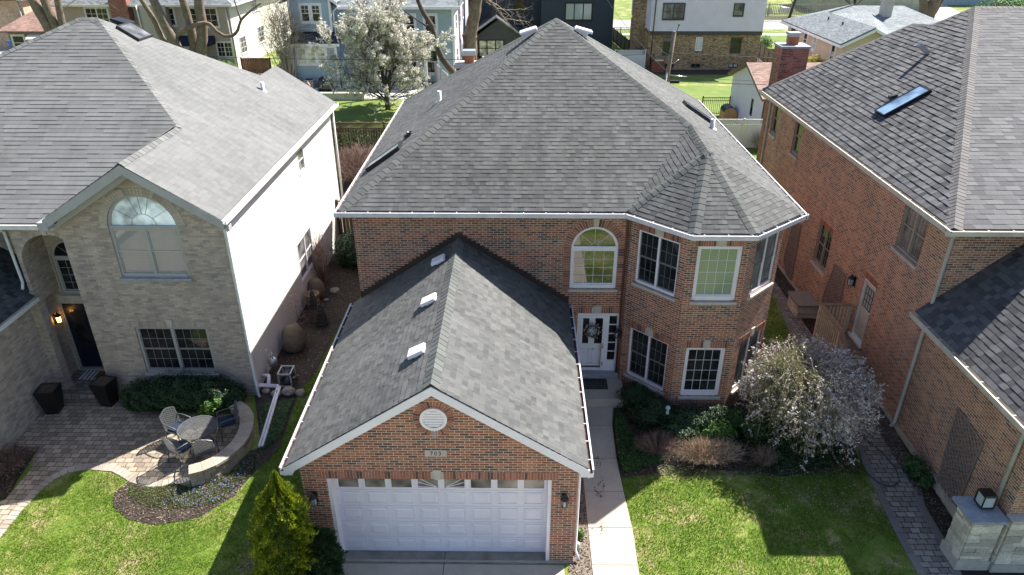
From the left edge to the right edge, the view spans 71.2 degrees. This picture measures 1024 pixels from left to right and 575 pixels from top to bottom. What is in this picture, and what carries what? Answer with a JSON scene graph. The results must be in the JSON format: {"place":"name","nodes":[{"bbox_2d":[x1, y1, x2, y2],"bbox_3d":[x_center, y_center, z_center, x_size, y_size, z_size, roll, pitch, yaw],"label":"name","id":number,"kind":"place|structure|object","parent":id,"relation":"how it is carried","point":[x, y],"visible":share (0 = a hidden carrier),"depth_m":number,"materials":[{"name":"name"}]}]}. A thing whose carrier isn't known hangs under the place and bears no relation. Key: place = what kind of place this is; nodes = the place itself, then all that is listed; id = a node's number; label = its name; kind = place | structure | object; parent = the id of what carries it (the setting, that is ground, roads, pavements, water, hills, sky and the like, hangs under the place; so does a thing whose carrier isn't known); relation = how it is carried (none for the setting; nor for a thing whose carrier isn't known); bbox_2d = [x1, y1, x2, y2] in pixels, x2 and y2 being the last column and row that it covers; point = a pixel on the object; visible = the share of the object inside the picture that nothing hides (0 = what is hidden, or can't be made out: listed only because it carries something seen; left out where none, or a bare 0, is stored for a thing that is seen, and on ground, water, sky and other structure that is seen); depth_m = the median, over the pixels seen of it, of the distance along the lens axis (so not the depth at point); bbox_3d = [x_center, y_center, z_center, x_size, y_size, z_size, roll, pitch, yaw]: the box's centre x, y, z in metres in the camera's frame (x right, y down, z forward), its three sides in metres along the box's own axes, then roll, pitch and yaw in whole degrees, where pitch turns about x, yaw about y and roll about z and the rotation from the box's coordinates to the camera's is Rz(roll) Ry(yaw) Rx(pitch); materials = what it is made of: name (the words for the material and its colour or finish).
{"place":"outdoors","nodes":[
{"label":"outdoors","id":0,"kind":"place"},
{"bbox_2d":[0,395,239,533],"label":"patio paving","id":1,"kind":"structure","parent":0,"point":[76,431],"depth_m":20.04,"materials":[{"name":"grey stone"}]},
{"bbox_2d":[33,382,63,414],"bbox_3d":[-13.541,3.306,21.016,0.540,0.850,0.540,-3,28,-7],"label":"tall planter","id":2,"kind":"object","parent":1,"relation":"on","point":[48,397],"visible":1,"depth_m":20.86,"materials":[{"name":"black metal"}]},
{"bbox_2d":[0,463,190,537],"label":"patio edging","id":3,"kind":"object","parent":1,"relation":"on","point":[10,518],"visible":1,"depth_m":18.80,"materials":[{"name":"beige stone"}]},
{"bbox_2d":[88,375,118,406],"bbox_3d":[-12.097,3.128,21.312,0.540,0.850,0.540,5,28,9],"label":"tall planter","id":4,"kind":"object","parent":1,"relation":"on","point":[104,389],"visible":1,"depth_m":21.16,"materials":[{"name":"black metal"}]},
{"bbox_2d":[159,407,193,439],"bbox_3d":[-9.336,3.839,19.915,0.622,0.999,0.591,11,30,20],"label":"patio chair","id":5,"kind":"object","parent":1,"relation":"on","point":[173,427],"visible":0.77,"depth_m":19.85,"materials":[{"name":"grey metal"}]},
{"bbox_2d":[160,434,198,469],"bbox_3d":[-8.952,4.266,19.207,0.591,0.999,0.622,17,32,28],"label":"patio chair","id":6,"kind":"object","parent":1,"relation":"on","point":[179,448],"visible":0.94,"depth_m":19.11,"materials":[{"name":"grey metal"}]},
{"bbox_2d":[177,415,217,453],"bbox_3d":[-8.597,4.138,19.700,1.050,0.727,1.050,0,28,1],"label":"patio table","id":7,"kind":"object","parent":1,"relation":"on","point":[198,429],"visible":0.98,"depth_m":19.53,"materials":[{"name":"grey metal"}]},
{"bbox_2d":[191,435,218,462],"bbox_3d":[-8.225,4.290,19.160,0.591,0.999,0.622,-8,29,-15],"label":"patio chair","id":8,"kind":"object","parent":1,"relation":"on","point":[203,447],"visible":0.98,"depth_m":18.95,"materials":[{"name":"grey metal"}]},
{"bbox_2d":[189,401,254,486],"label":"retaining wall","id":9,"kind":"structure","parent":1,"relation":"on","point":[228,456],"depth_m":19.15,"materials":[{"name":"beige stone"}]},
{"bbox_2d":[216,400,238,441],"bbox_3d":[-7.981,3.708,20.131,0.622,0.999,0.591,-15,31,-26],"label":"patio chair","id":10,"kind":"object","parent":1,"relation":"on","point":[227,421],"visible":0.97,"depth_m":20.06,"materials":[{"name":"grey metal"}]},
{"bbox_2d":[51,0,290,67],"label":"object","id":11,"kind":"structure","parent":0,"point":[220,17],"depth_m":65.03,"materials":[{"name":"white"}]},
{"bbox_2d":[240,57,271,73],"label":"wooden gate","id":12,"kind":"structure","parent":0,"point":[262,65],"depth_m":64.78,"materials":[{"name":"brown wood"}]},
{"bbox_2d":[341,563,564,574],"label":"driveway","id":13,"kind":"structure","parent":0,"point":[412,569],"depth_m":16.44,"materials":[{"name":"concrete"}]},
{"bbox_2d":[0,0,992,574],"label":"lawn","id":14,"kind":"structure","parent":0,"point":[622,8],"depth_m":17.54,"materials":[{"name":"green plant"}]},
{"bbox_2d":[0,444,38,499],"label":"planting bed","id":15,"kind":"object","parent":14,"relation":"on","point":[5,488],"visible":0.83,"depth_m":18.95,"materials":[{"name":"brown plant"}]},
{"bbox_2d":[0,439,34,477],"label":"dried shrub","id":16,"kind":"object","parent":15,"relation":"on","point":[10,456],"visible":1,"depth_m":19.18,"materials":[{"name":"brown plant"}]},
{"bbox_2d":[0,0,40,47],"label":"brick bungalow","id":17,"kind":"object","parent":14,"relation":"on","point":[11,11],"visible":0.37,"depth_m":75.80,"materials":[{"name":"brown brick"}]},
{"bbox_2d":[0,0,56,47],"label":"bungalow","id":18,"kind":"object","parent":14,"relation":"on","point":[24,28],"visible":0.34,"depth_m":69.73,"materials":[{"name":"beige brick"}]},
{"bbox_2d":[28,0,108,32],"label":"bare tree","id":19,"kind":"object","parent":14,"relation":"on","point":[45,15],"visible":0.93,"depth_m":62.27,"materials":[{"name":"brown plant"}]},
{"bbox_2d":[0,16,346,457],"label":"brick and siding house","id":20,"kind":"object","parent":14,"relation":"on","point":[164,206],"visible":1,"depth_m":21.07,"materials":[{"name":"grey"}]},
{"bbox_2d":[51,241,80,297],"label":"window","id":21,"kind":"structure","parent":20,"relation":"in","point":[59,254],"depth_m":21.34,"materials":[{"name":"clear glass"}]},
{"bbox_2d":[60,303,104,370],"bbox_3d":[-12.975,1.542,22.330,1.650,2.410,0.180,0,28,1],"label":"double door","id":22,"kind":"structure","parent":20,"relation":"in","point":[75,315],"depth_m":22.37,"materials":[{"name":"black glass"}]},
{"bbox_2d":[108,195,191,280],"bbox_3d":[-9.972,-1.346,19.505,2.020,2.530,0.190,0,28,1],"label":"window","id":23,"kind":"structure","parent":20,"relation":"in","point":[146,237],"depth_m":19.59,"materials":[{"name":"white glass"}]},
{"bbox_2d":[135,327,218,376],"bbox_3d":[-9.932,1.894,21.208,2.220,1.690,0.190,0,28,1],"label":"window","id":24,"kind":"structure","parent":20,"relation":"in","point":[163,348],"depth_m":21.27,"materials":[{"name":"black glass"}]},
{"bbox_2d":[296,225,314,282],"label":"window","id":25,"kind":"structure","parent":20,"relation":"in","point":[304,246],"depth_m":26.86,"materials":[{"name":"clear glass"}]},
{"bbox_2d":[0,297,360,574],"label":"lawn grass","id":26,"kind":"structure","parent":14,"relation":"on","point":[121,522],"depth_m":17.32,"materials":[{"name":"green plant"}]},
{"bbox_2d":[117,367,246,417],"bbox_3d":[-9.811,3.033,21.091,3.813,1.336,1.368,0,28,1],"label":"hedge","id":27,"kind":"object","parent":14,"relation":"on","point":[192,391],"visible":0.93,"depth_m":20.87,"materials":[{"name":"green plant"}]},
{"bbox_2d":[113,447,262,524],"bbox_3d":[-8.289,5.249,18.516,3.743,0.165,1.974,-11,30,-20],"label":"flower bed","id":28,"kind":"object","parent":14,"relation":"on","point":[146,513],"visible":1,"depth_m":18.18,"materials":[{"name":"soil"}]},
{"bbox_2d":[127,448,264,509],"bbox_3d":[-8.140,5.142,18.624,3.463,0.201,1.597,-12,30,-22],"label":"bed groundcover","id":29,"kind":"object","parent":28,"relation":"on","point":[197,488],"visible":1,"depth_m":18.49,"materials":[{"name":"green plant"}]},
{"bbox_2d":[179,0,207,55],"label":"bare tree","id":30,"kind":"object","parent":14,"relation":"on","point":[198,42],"visible":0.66,"depth_m":62.68,"materials":[{"name":"brown plant"}]},
{"bbox_2d":[195,397,223,419],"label":"boxwood","id":31,"kind":"object","parent":14,"relation":"on","point":[211,409],"visible":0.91,"depth_m":20.66,"materials":[{"name":"green plant"}]},
{"bbox_2d":[139,0,285,47],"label":"bare tree","id":32,"kind":"object","parent":14,"relation":"on","point":[172,36],"visible":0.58,"depth_m":61.87,"materials":[{"name":"brown plant"}]},
{"bbox_2d":[246,469,319,574],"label":"arborvitae","id":33,"kind":"object","parent":14,"relation":"on","point":[275,540],"visible":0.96,"depth_m":14.43,"materials":[{"name":"green plant"}]},
{"bbox_2d":[255,244,360,469],"bbox_3d":[-6.689,1.241,25.927,2.250,0.144,15.400,0,28,1],"label":"planting bed","id":34,"kind":"object","parent":14,"relation":"on","point":[269,451],"visible":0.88,"depth_m":24.37,"materials":[{"name":"soil"}]},
{"bbox_2d":[258,383,280,446],"bbox_3d":[-7.350,3.685,20.936,0.701,0.323,2.708,-2,28,-4],"label":"drain pipe","id":35,"kind":"object","parent":34,"relation":"on","point":[271,412],"visible":0.98,"depth_m":21.00,"materials":[{"name":"white plastic"}]},
{"bbox_2d":[259,398,293,449],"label":"dark groundcover","id":36,"kind":"object","parent":34,"relation":"on","point":[279,424],"visible":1,"depth_m":20.78,"materials":[{"name":"green plant"}]},
{"bbox_2d":[282,322,305,353],"bbox_3d":[-7.344,1.646,23.951,0.778,0.997,0.792,0,28,1],"label":"burlap planter","id":37,"kind":"object","parent":34,"relation":"on","point":[293,338],"visible":1,"depth_m":23.69,"materials":[{"name":"beige fabric"}]},
{"bbox_2d":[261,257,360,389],"bbox_3d":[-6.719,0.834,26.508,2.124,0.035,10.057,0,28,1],"label":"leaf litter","id":38,"kind":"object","parent":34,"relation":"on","point":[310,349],"visible":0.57,"depth_m":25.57,"materials":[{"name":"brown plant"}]},
{"bbox_2d":[329,228,357,270],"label":"round bush","id":39,"kind":"object","parent":34,"relation":"on","point":[345,256],"visible":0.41,"depth_m":29.33,"materials":[{"name":"green plant"}]},
{"bbox_2d":[291,524,347,574],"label":"shrub","id":40,"kind":"object","parent":14,"relation":"on","point":[325,556],"visible":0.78,"depth_m":15.26,"materials":[{"name":"green plant"}]},
{"bbox_2d":[343,550,548,563],"bbox_3d":[-1.577,6.322,16.744,4.875,0.002,0.355,0,28,1],"label":"garage apron","id":41,"kind":"object","parent":14,"relation":"on","point":[441,555],"visible":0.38,"depth_m":16.77,"materials":[{"name":"concrete"}]},
{"bbox_2d":[279,18,808,562],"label":"brick house","id":42,"kind":"structure","parent":14,"relation":"on","point":[529,206],"depth_m":19.38,"materials":[{"name":"grey"}]},
{"bbox_2d":[335,479,546,551],"bbox_3d":[-1.577,5.165,16.367,4.730,2.415,0.066,0,28,1],"label":"garage door","id":43,"kind":"structure","parent":42,"relation":"in","point":[376,514],"depth_m":16.36,"materials":[{"name":"white metal"}]},
{"bbox_2d":[581,318,602,366],"bbox_3d":[2.597,1.603,21.859,1.240,2.060,0.122,0,28,1],"label":"front door","id":44,"kind":"structure","parent":42,"relation":"in","point":[591,348],"depth_m":21.90,"materials":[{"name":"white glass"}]},
{"bbox_2d":[568,219,617,291],"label":"window","id":45,"kind":"structure","parent":42,"relation":"in","point":[594,251],"depth_m":20.51,"materials":[{"name":"white glass"}]},
{"bbox_2d":[579,315,606,369],"bbox_3d":[2.425,1.706,21.727,0.780,1.960,0.095,0,28,1],"label":"door frame","id":46,"kind":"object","parent":42,"relation":"in","point":[581,316],"depth_m":21.66,"materials":[{"name":"wood"}]},
{"bbox_2d":[623,320,671,395],"bbox_3d":[3.974,2.028,20.985,0.190,2.000,1.500,-25,37,-39],"label":"window","id":47,"kind":"structure","parent":42,"relation":"in","point":[648,349],"depth_m":21.05,"materials":[{"name":"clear glass"}]},
{"bbox_2d":[631,223,683,301],"bbox_3d":[3.974,-0.747,19.527,0.190,1.970,1.500,-25,37,-39],"label":"window","id":48,"kind":"structure","parent":42,"relation":"in","point":[658,250],"depth_m":19.59,"materials":[{"name":"black glass"}]},
{"bbox_2d":[678,340,729,399],"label":"window","id":49,"kind":"structure","parent":42,"relation":"in","point":[703,363],"depth_m":20.48,"materials":[{"name":"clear glass"}]},
{"bbox_2d":[689,241,747,304],"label":"window","id":50,"kind":"structure","parent":42,"relation":"in","point":[718,262],"depth_m":19.02,"materials":[{"name":"green glass"}]},
{"bbox_2d":[730,321,764,394],"bbox_3d":[6.891,2.022,20.997,1.420,2.000,0.190,-24,36,-38],"label":"window","id":51,"kind":"structure","parent":42,"relation":"in","point":[751,338],"depth_m":21.03,"materials":[{"name":"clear glass"}]},
{"bbox_2d":[747,232,778,300],"bbox_3d":[6.891,-0.753,19.539,1.420,1.970,0.190,-24,36,-38],"label":"window","id":52,"kind":"structure","parent":42,"relation":"in","point":[766,247],"depth_m":19.71,"materials":[{"name":"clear glass"}]},
{"bbox_2d":[569,477,592,574],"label":"gravel strip","id":53,"kind":"object","parent":14,"relation":"on","point":[586,543],"visible":0.22,"depth_m":17.04,"materials":[{"name":"beige gravel"}]},
{"bbox_2d":[583,407,638,574],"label":"front walk","id":54,"kind":"structure","parent":14,"relation":"on","point":[612,548],"depth_m":17.95,"materials":[{"name":"concrete"}]},
{"bbox_2d":[629,0,766,69],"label":"split house","id":55,"kind":"structure","parent":14,"relation":"on","point":[727,29],"depth_m":65.61,"materials":[{"name":"beige brick"}]},
{"bbox_2d":[662,3,685,19],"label":"window","id":56,"kind":"structure","parent":55,"relation":"in","point":[671,11],"depth_m":64.39,"materials":[{"name":"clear glass"}]},
{"bbox_2d":[612,384,861,477],"bbox_3d":[6.174,4.006,20.674,6.600,0.156,4.200,0,28,1],"label":"planting bed","id":57,"kind":"object","parent":14,"relation":"on","point":[694,466],"visible":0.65,"depth_m":19.59,"materials":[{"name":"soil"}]},
{"bbox_2d":[614,406,664,473],"bbox_3d":[3.068,4.222,20.043,1.305,0.331,2.472,-12,30,-21],"label":"ivy groundcover","id":58,"kind":"object","parent":57,"relation":"on","point":[637,456],"visible":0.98,"depth_m":19.53,"materials":[{"name":"green plant"}]},
{"bbox_2d":[631,428,687,456],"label":"twiggy shrub","id":59,"kind":"object","parent":57,"relation":"on","point":[662,447],"visible":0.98,"depth_m":19.54,"materials":[{"name":"brown plant"}]},
{"bbox_2d":[613,381,743,445],"bbox_3d":[4.670,3.631,20.432,3.808,0.980,2.002,12,30,21],"label":"yew shrub","id":60,"kind":"object","parent":57,"relation":"on","point":[641,404],"visible":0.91,"depth_m":20.28,"materials":[{"name":"green plant"}]},
{"bbox_2d":[673,434,750,467],"bbox_3d":[5.303,4.334,19.200,2.276,0.930,1.307,0,28,1],"label":"twiggy shrub","id":61,"kind":"object","parent":57,"relation":"on","point":[715,454],"visible":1,"depth_m":19.17,"materials":[{"name":"brown plant"}]},
{"bbox_2d":[700,416,738,445],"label":"holly shrub","id":62,"kind":"object","parent":57,"relation":"on","point":[722,430],"visible":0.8,"depth_m":19.69,"materials":[{"name":"green plant"}]},
{"bbox_2d":[723,405,775,442],"bbox_3d":[6.638,3.866,20.028,1.378,0.951,1.033,0,28,1],"label":"holly shrub","id":63,"kind":"object","parent":57,"relation":"on","point":[740,428],"visible":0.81,"depth_m":19.91,"materials":[{"name":"green plant"}]},
{"bbox_2d":[748,445,784,466],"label":"twiggy shrub","id":64,"kind":"object","parent":57,"relation":"on","point":[760,457],"visible":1,"depth_m":19.16,"materials":[{"name":"plant"}]},
{"bbox_2d":[749,412,853,473],"bbox_3d":[7.867,4.279,19.988,3.022,0.294,2.488,0,28,1],"label":"ivy groundcover","id":65,"kind":"object","parent":57,"relation":"on","point":[787,451],"visible":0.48,"depth_m":19.62,"materials":[{"name":"green plant"}]},
{"bbox_2d":[733,333,888,472],"bbox_3d":[8.121,2.869,19.556,3.898,3.138,3.925,0,28,1],"label":"weeping cherry","id":66,"kind":"object","parent":57,"relation":"on","point":[824,385],"visible":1,"depth_m":18.85,"materials":[{"name":"white plant"}]},
{"bbox_2d":[765,3,851,15],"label":"picket fence","id":67,"kind":"object","parent":14,"relation":"on","point":[768,13],"visible":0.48,"depth_m":101.02,"materials":[{"name":"white wood"}]},
{"bbox_2d":[793,0,918,10],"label":"long low building","id":68,"kind":"structure","parent":14,"relation":"on","point":[912,4],"depth_m":106.05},
{"bbox_2d":[774,266,952,537],"bbox_3d":[10.801,1.770,25.092,0.650,0.300,19.000,0,28,1],"label":"planting bed","id":69,"kind":"object","parent":14,"relation":"on","point":[931,489],"visible":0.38,"depth_m":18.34,"materials":[{"name":"brown plant"}]},
{"bbox_2d":[787,291,818,318],"bbox_3d":[10.686,0.655,26.316,0.786,0.590,1.120,0,28,1],"label":"stone block bench","id":70,"kind":"object","parent":69,"relation":"on","point":[803,304],"visible":0.96,"depth_m":25.96,"materials":[{"name":"stone"}]},
{"bbox_2d":[902,452,935,490],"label":"broadleaf shrub","id":71,"kind":"object","parent":69,"relation":"on","point":[916,465],"visible":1,"depth_m":18.62,"materials":[{"name":"green plant"}]},
{"bbox_2d":[756,6,1023,572],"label":"orange brick house","id":72,"kind":"structure","parent":14,"relation":"on","point":[892,163],"depth_m":20.68,"materials":[{"name":"grey"}]},
{"bbox_2d":[783,223,800,279],"bbox_3d":[11.091,-1.554,28.369,0.047,2.390,1.140,0,28,1],"label":"wall lattice","id":73,"kind":"object","parent":72,"relation":"attached to","point":[790,254],"depth_m":28.31,"materials":[{"name":"brown wood"}]},
{"bbox_2d":[809,223,832,276],"bbox_3d":[11.132,-1.381,25.590,0.190,1.610,1.280,0,28,1],"label":"window","id":74,"kind":"structure","parent":72,"relation":"in","point":[825,236],"depth_m":25.71,"materials":[{"name":"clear glass"}]},
{"bbox_2d":[821,263,845,316],"bbox_3d":[11.048,0.265,24.694,0.047,2.190,1.340,0,28,1],"label":"wall lattice","id":75,"kind":"object","parent":72,"relation":"attached to","point":[832,288],"depth_m":24.43,"materials":[{"name":"brown wood"}]},
{"bbox_2d":[854,281,875,340],"bbox_3d":[11.148,0.757,22.522,0.058,1.900,0.700,0,28,1],"label":"side door","id":76,"kind":"structure","parent":72,"relation":"in","point":[869,293],"depth_m":22.56,"materials":[{"name":"white glass"}]},
{"bbox_2d":[891,205,928,269],"bbox_3d":[11.078,-1.486,19.773,0.190,1.530,1.420,0,28,1],"label":"window","id":77,"kind":"structure","parent":72,"relation":"in","point":[913,230],"depth_m":19.88,"materials":[{"name":"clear glass"}]},
{"bbox_2d":[937,407,983,505],"bbox_3d":[10.962,4.240,17.616,0.047,2.340,1.210,0,28,1],"label":"wall lattice","id":78,"kind":"object","parent":72,"relation":"attached to","point":[979,449],"depth_m":17.51,"materials":[{"name":"brown wood"}]},
{"bbox_2d":[960,570,1023,574],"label":"mulch border","id":79,"kind":"object","parent":14,"relation":"on","point":[975,572],"depth_m":16.34,"materials":[{"name":"brown soil"}]},
{"bbox_2d":[939,496,1009,569],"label":"stone pier","id":80,"kind":"structure","parent":79,"relation":"on","point":[969,541],"depth_m":16.12,"materials":[{"name":"stone"}]},
{"bbox_2d":[974,488,998,508],"bbox_3d":[10.546,4.722,15.914,0.300,0.430,0.300,0,28,1],"label":"pier lantern","id":81,"kind":"object","parent":80,"relation":"on","point":[985,498],"visible":1,"depth_m":15.84,"materials":[{"name":"black metal"}]},
{"bbox_2d":[316,85,757,158],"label":"back lawn","id":82,"kind":"structure","parent":0,"point":[360,111],"depth_m":54.03,"materials":[{"name":"green plant"}]},
{"bbox_2d":[233,0,314,77],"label":"flowering tree","id":83,"kind":"object","parent":82,"relation":"on","point":[281,40],"visible":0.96,"depth_m":57.80,"materials":[{"name":"white plant"}]},
{"bbox_2d":[335,155,363,199],"bbox_3d":[-8.510,-5.624,38.835,8.200,0.001,10.600,0,28,1],"label":"planting bed","id":84,"kind":"object","parent":82,"relation":"on","point":[345,186],"depth_m":38.48,"materials":[{"name":"soil"}]},
{"bbox_2d":[335,137,375,184],"bbox_3d":[-8.570,-6.940,38.889,4.569,2.380,5.218,0,28,1],"label":"twiggy shrub","id":85,"kind":"object","parent":84,"relation":"on","point":[350,168],"visible":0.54,"depth_m":38.30,"materials":[{"name":"brown plant"}]},
{"bbox_2d":[333,123,380,153],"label":"twiggy shrub","id":86,"kind":"object","parent":84,"relation":"on","point":[358,140],"visible":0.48,"depth_m":42.34,"materials":[{"name":"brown plant"}]},
{"bbox_2d":[331,121,388,150],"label":"lattice fence","id":87,"kind":"object","parent":82,"relation":"on","point":[340,131],"visible":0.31,"depth_m":43.21,"materials":[{"name":"brown wood"}]},
{"bbox_2d":[308,0,457,119],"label":"pear tree","id":88,"kind":"object","parent":82,"relation":"on","point":[377,31],"visible":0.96,"depth_m":50.56,"materials":[{"name":"white plant"}]},
{"bbox_2d":[393,0,455,74],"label":"bare tree","id":89,"kind":"object","parent":82,"relation":"on","point":[445,63],"visible":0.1,"depth_m":57.02,"materials":[{"name":"brown plant"}]},
{"bbox_2d":[718,118,762,147],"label":"vinyl fence","id":90,"kind":"object","parent":82,"relation":"on","point":[751,127],"visible":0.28,"depth_m":44.15,"materials":[{"name":"white plastic"}]},
{"bbox_2d":[428,32,807,82],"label":"lawn","id":91,"kind":"structure","parent":0,"point":[718,78],"depth_m":64.19,"materials":[{"name":"green plant"}]},
{"bbox_2d":[279,0,465,89],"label":"blue siding house","id":92,"kind":"structure","parent":91,"relation":"on","point":[444,15],"depth_m":59.49,"materials":[{"name":"wood"}]},
{"bbox_2d":[298,3,322,23],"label":"window","id":93,"kind":"structure","parent":92,"relation":"in","point":[314,10],"depth_m":58.59,"materials":[{"name":"clear glass"}]},
{"bbox_2d":[295,48,327,65],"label":"window","id":94,"kind":"structure","parent":92,"relation":"in","point":[313,58],"depth_m":59.47,"materials":[{"name":"clear glass"}]},
{"bbox_2d":[462,0,533,59],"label":"bare tree","id":95,"kind":"object","parent":91,"relation":"on","point":[469,36],"visible":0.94,"depth_m":66.26,"materials":[{"name":"brown plant"}]},
{"bbox_2d":[468,0,613,59],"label":"navy house","id":96,"kind":"structure","parent":91,"relation":"on","point":[595,17],"depth_m":71.49,"materials":[{"name":"blue"}]},
{"bbox_2d":[478,40,503,56],"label":"window","id":97,"kind":"structure","parent":96,"relation":"in","point":[486,47],"depth_m":70.04,"materials":[{"name":"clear glass"}]},
{"bbox_2d":[564,2,592,20],"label":"window","id":98,"kind":"structure","parent":96,"relation":"in","point":[574,11],"depth_m":71.29,"materials":[{"name":"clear glass"}]},
{"bbox_2d":[648,70,730,74],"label":"shrub bed","id":99,"kind":"object","parent":91,"relation":"on","point":[698,72],"visible":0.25,"depth_m":65.75,"materials":[{"name":"green plant"}]},
{"bbox_2d":[780,0,938,60],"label":"tan bungalow","id":100,"kind":"object","parent":91,"relation":"on","point":[831,33],"visible":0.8,"depth_m":69.39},
{"bbox_2d":[465,20,940,29],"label":"road","id":101,"kind":"structure","parent":0,"point":[773,24],"depth_m":93.78,"materials":[{"name":"grey asphalt"}]},
{"bbox_2d":[621,458,915,574],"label":"lawn grass","id":102,"kind":"structure","parent":0,"point":[766,519],"depth_m":17.59,"materials":[{"name":"green plant"}]},
{"bbox_2d":[728,62,821,135],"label":"white garage","id":103,"kind":"structure","parent":0,"point":[747,101],"depth_m":47.31,"materials":[{"name":"white paint"}]},
{"bbox_2d":[760,295,792,377],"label":"side grass","id":104,"kind":"structure","parent":0,"point":[773,303],"depth_m":25.32,"materials":[{"name":"green plant"}]},
{"bbox_2d":[772,280,953,574],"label":"paver path","id":105,"kind":"structure","parent":0,"point":[915,528],"depth_m":18.51,"materials":[{"name":"grey stone"}]},
{"bbox_2d":[809,303,866,382],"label":"wooden deck","id":106,"kind":"structure","parent":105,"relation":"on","point":[826,323],"depth_m":22.85,"materials":[{"name":"brown wood"}]},
{"bbox_2d":[776,298,961,574],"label":"path edging","id":107,"kind":"object","parent":105,"relation":"on","point":[907,548],"visible":0.7,"depth_m":18.04,"materials":[{"name":"grey stone"}]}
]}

